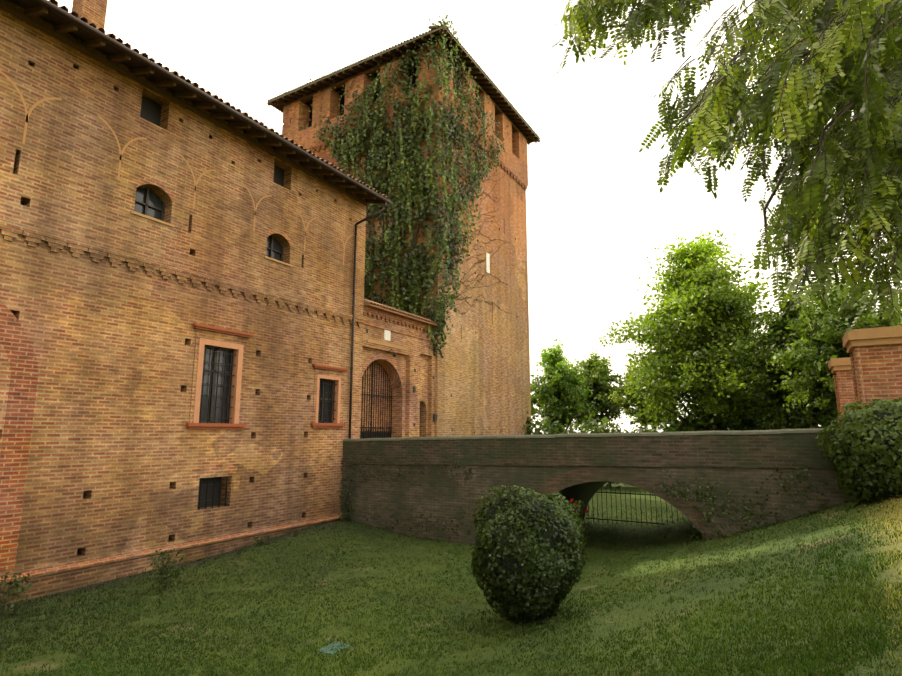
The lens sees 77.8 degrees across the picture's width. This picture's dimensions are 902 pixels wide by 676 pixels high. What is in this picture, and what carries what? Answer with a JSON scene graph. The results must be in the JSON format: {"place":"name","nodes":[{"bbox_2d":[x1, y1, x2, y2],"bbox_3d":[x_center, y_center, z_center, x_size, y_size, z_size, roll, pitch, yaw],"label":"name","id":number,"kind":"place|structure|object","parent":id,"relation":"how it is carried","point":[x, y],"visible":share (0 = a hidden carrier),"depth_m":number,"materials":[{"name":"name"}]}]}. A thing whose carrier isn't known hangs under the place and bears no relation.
{"place":"outdoors","nodes":[
{"label":"outdoors","id":0,"kind":"place"},
{"bbox_2d":[0,0,365,571],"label":"building wall","id":1,"kind":"structure","parent":0,"point":[120,453],"depth_m":15.18,"materials":[{"name":"brown brick"}]},
{"bbox_2d":[0,70,365,604],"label":"building trim","id":2,"kind":"structure","parent":1,"relation":"attached to","point":[53,578],"depth_m":14.04,"materials":[{"name":"brown brick"}]},
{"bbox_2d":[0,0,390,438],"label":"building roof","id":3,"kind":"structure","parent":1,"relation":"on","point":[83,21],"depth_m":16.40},
{"bbox_2d":[135,188,336,509],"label":"window bars","id":4,"kind":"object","parent":1,"relation":"in","point":[230,375],"depth_m":16.93,"materials":[{"name":"black metal"}]},
{"bbox_2d":[0,434,901,675],"bbox_3d":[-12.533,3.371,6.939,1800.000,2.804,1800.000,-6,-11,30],"label":"ground","id":5,"kind":"structure","parent":0,"point":[638,612],"depth_m":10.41,"materials":[{"name":"green plant"}]},
{"bbox_2d":[317,641,349,654],"bbox_3d":[-1.941,5.161,9.255,0.340,0.062,0.480,-6,-11,30],"label":"inspection lid","id":6,"kind":"object","parent":5,"relation":"on","point":[328,647],"visible":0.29,"depth_m":9.22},
{"bbox_2d":[282,43,530,436],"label":"tower","id":7,"kind":"structure","parent":5,"relation":"on","point":[482,387],"depth_m":33.09,"materials":[{"name":"brick"}]},
{"bbox_2d":[282,15,508,358],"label":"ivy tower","id":8,"kind":"structure","parent":7,"relation":"attached to","point":[412,291],"depth_m":29.94,"materials":[{"name":"green plant"}]},
{"bbox_2d":[267,24,539,144],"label":"tower roof","id":9,"kind":"structure","parent":7,"relation":"on","point":[490,89],"depth_m":34.07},
{"bbox_2d":[379,109,508,316],"bbox_3d":[0.903,-6.158,32.203,3.685,12.826,9.814,-14,-17,54],"label":"ivy","id":10,"kind":"object","parent":7,"relation":"attached to","point":[447,238],"visible":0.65,"depth_m":31.33,"materials":[{"name":"plant"}]},
{"bbox_2d":[0,446,846,614],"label":"plants","id":11,"kind":"object","parent":5,"relation":"on","point":[575,505],"depth_m":14.28,"materials":[{"name":"green plant"}]},
{"bbox_2d":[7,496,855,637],"bbox_3d":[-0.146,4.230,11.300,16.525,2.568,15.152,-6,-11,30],"label":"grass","id":12,"kind":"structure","parent":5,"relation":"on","point":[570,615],"depth_m":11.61,"materials":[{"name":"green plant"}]},
{"bbox_2d":[471,485,586,624],"bbox_3d":[1.464,4.153,10.527,2.163,2.681,2.270,-6,-11,30],"label":"round shrub","id":13,"kind":"object","parent":5,"relation":"on","point":[557,589],"depth_m":9.97,"materials":[{"name":"green plant"}]},
{"bbox_2d":[530,338,598,433],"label":"tree","id":14,"kind":"object","parent":5,"relation":"on","point":[561,375],"depth_m":48.86,"materials":[{"name":"green plant"}]},
{"bbox_2d":[563,348,629,428],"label":"tree","id":15,"kind":"object","parent":5,"relation":"on","point":[594,369],"depth_m":58.85,"materials":[{"name":"green plant"}]},
{"bbox_2d":[341,428,857,544],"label":"bridge","id":16,"kind":"structure","parent":5,"relation":"on","point":[584,467],"depth_m":16.64,"materials":[{"name":"brick"}]},
{"bbox_2d":[360,299,439,438],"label":"gate wall","id":17,"kind":"structure","parent":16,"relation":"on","point":[398,379],"depth_m":25.34,"materials":[{"name":"brick"}]},
{"bbox_2d":[605,356,681,430],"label":"tree","id":18,"kind":"object","parent":5,"relation":"on","point":[627,408],"depth_m":50.97,"materials":[{"name":"green plant"}]},
{"bbox_2d":[522,387,836,488],"bbox_3d":[15.475,5.914,37.884,34.116,8.379,12.678,-3,-10,17],"label":"hedge row","id":19,"kind":"object","parent":5,"relation":"on","point":[673,426],"visible":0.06,"depth_m":37.87,"materials":[{"name":"green plant"}]},
{"bbox_2d":[596,230,794,430],"bbox_3d":[17.658,0.820,38.910,14.427,17.608,15.538,0,-10,3],"label":"tree","id":20,"kind":"object","parent":5,"relation":"on","point":[704,287],"depth_m":36.27,"materials":[{"name":"green plant"}]},
{"bbox_2d":[716,281,837,429],"bbox_3d":[20.281,1.544,32.138,8.787,11.114,8.198,-6,-11,30],"label":"tree","id":21,"kind":"object","parent":5,"relation":"on","point":[774,337],"depth_m":31.77,"materials":[{"name":"green plant"}]},
{"bbox_2d":[766,276,901,427],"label":"tree","id":22,"kind":"object","parent":5,"relation":"on","point":[820,348],"depth_m":27.29,"materials":[{"name":"green plant"}]},
{"bbox_2d":[815,397,901,504],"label":"shrub","id":23,"kind":"object","parent":5,"relation":"on","point":[877,449],"depth_m":11.71,"materials":[{"name":"green plant"}]},
{"bbox_2d":[828,326,901,426],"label":"gate piers","id":24,"kind":"structure","parent":5,"relation":"on","point":[868,369],"depth_m":13.16,"materials":[{"name":"red brick"}]},
{"bbox_2d":[56,0,901,432],"label":"sky","id":25,"kind":"structure","parent":0,"point":[595,204],"materials":[{"name":"white"}]},
{"bbox_2d":[552,0,901,332],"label":"branches","id":26,"kind":"object","parent":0,"point":[880,158],"depth_m":3.77,"materials":[{"name":"green plant"}]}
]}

